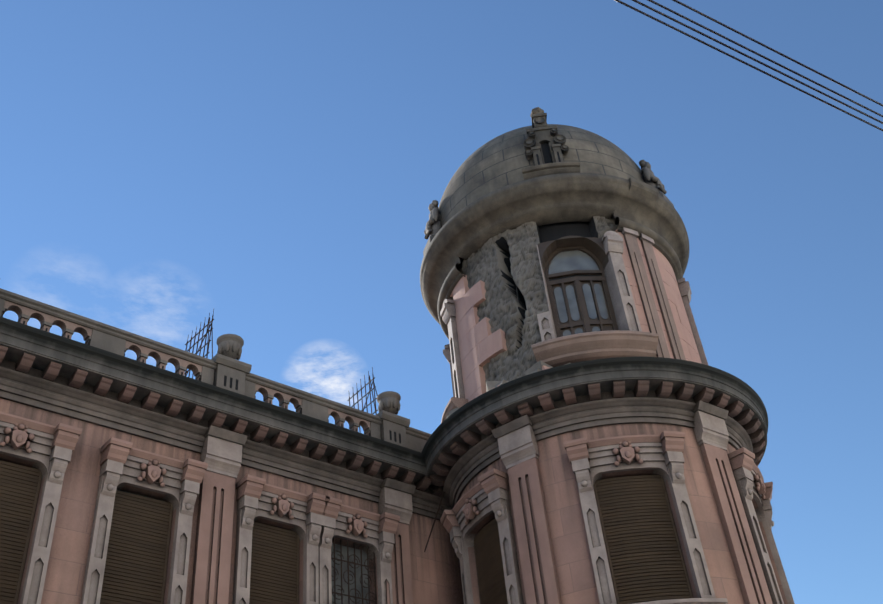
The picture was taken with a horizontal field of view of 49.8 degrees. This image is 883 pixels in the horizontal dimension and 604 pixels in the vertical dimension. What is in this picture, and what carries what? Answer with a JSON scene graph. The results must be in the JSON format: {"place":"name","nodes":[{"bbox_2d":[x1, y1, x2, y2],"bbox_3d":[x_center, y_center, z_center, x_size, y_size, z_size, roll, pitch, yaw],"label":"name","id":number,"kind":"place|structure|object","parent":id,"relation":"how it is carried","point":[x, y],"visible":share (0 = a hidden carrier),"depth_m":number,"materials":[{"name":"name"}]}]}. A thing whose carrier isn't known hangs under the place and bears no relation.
{"place":"outdoors","nodes":[
{"label":"outdoors","id":0,"kind":"place"},
{"bbox_2d":[0,288,452,603],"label":"building facade","id":1,"kind":"object","parent":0,"point":[220,418],"visible":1,"depth_m":13.88,"materials":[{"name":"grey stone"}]},
{"bbox_2d":[0,398,463,603],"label":"facade wall","id":2,"kind":"structure","parent":0,"point":[436,572],"depth_m":13.30,"materials":[{"name":"pink paint"}]},
{"bbox_2d":[0,0,882,603],"label":"sky","id":3,"kind":"structure","parent":0,"point":[275,168],"materials":[{"name":"blue"}]},
{"bbox_2d":[421,357,794,603],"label":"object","id":4,"kind":"object","parent":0,"point":[511,424],"visible":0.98,"depth_m":14.58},
{"bbox_3d":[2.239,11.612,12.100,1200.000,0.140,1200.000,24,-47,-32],"label":"ground","id":5,"kind":"structure","parent":0,"visible":0},
{"bbox_2d":[460,423,787,603],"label":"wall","id":6,"kind":"structure","parent":5,"relation":"on","point":[573,561],"depth_m":14.00,"materials":[{"name":"paint"}]},
{"bbox_2d":[446,285,570,418],"bbox_3d":[0.990,0.299,16.577,2.975,3.847,1.101,-27,-43,25],"label":"debris","id":7,"kind":"object","parent":6,"relation":"on","point":[540,365],"visible":0.04,"depth_m":15.19,"materials":[{"name":"grey stone"}]},
{"bbox_2d":[452,214,619,381],"bbox_3d":[2.500,1.209,18.275,4.455,4.030,4.381,24,-47,-32],"label":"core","id":8,"kind":"object","parent":6,"relation":"on","point":[503,264],"visible":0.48,"depth_m":17.23,"materials":[{"name":"grey"}]},
{"bbox_2d":[420,173,707,422],"bbox_3d":[2.535,1.054,18.472,5.640,4.470,5.700,24,-47,-32],"label":"drum","id":9,"kind":"object","parent":6,"relation":"on","point":[624,290],"visible":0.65,"depth_m":17.45,"materials":[{"name":"paint"}]},
{"bbox_2d":[438,124,644,268],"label":"dome","id":10,"kind":"structure","parent":9,"relation":"on","point":[497,162],"depth_m":18.90,"materials":[{"name":"stone"}]},
{"bbox_2d":[522,107,579,179],"bbox_3d":[2.033,-2.942,18.850,1.110,2.140,1.102,-7,-38,1],"label":"lucarne","id":11,"kind":"object","parent":10,"relation":"on","point":[546,148],"visible":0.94,"depth_m":18.34,"materials":[{"name":"grey stone"}]},
{"bbox_2d":[423,160,673,255],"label":"statues","id":12,"kind":"object","parent":9,"relation":"on","point":[433,226],"visible":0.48,"depth_m":19.33,"materials":[{"name":"grey stone"}]},
{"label":"opposite row of buildings","id":13,"kind":"object","parent":5,"relation":"on","visible":0},
{"bbox_2d":[614,0,882,130],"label":"wires","id":14,"kind":"object","parent":13,"relation":"attached to","point":[752,51],"visible":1,"depth_m":7.83,"materials":[{"name":"black"}]}
]}

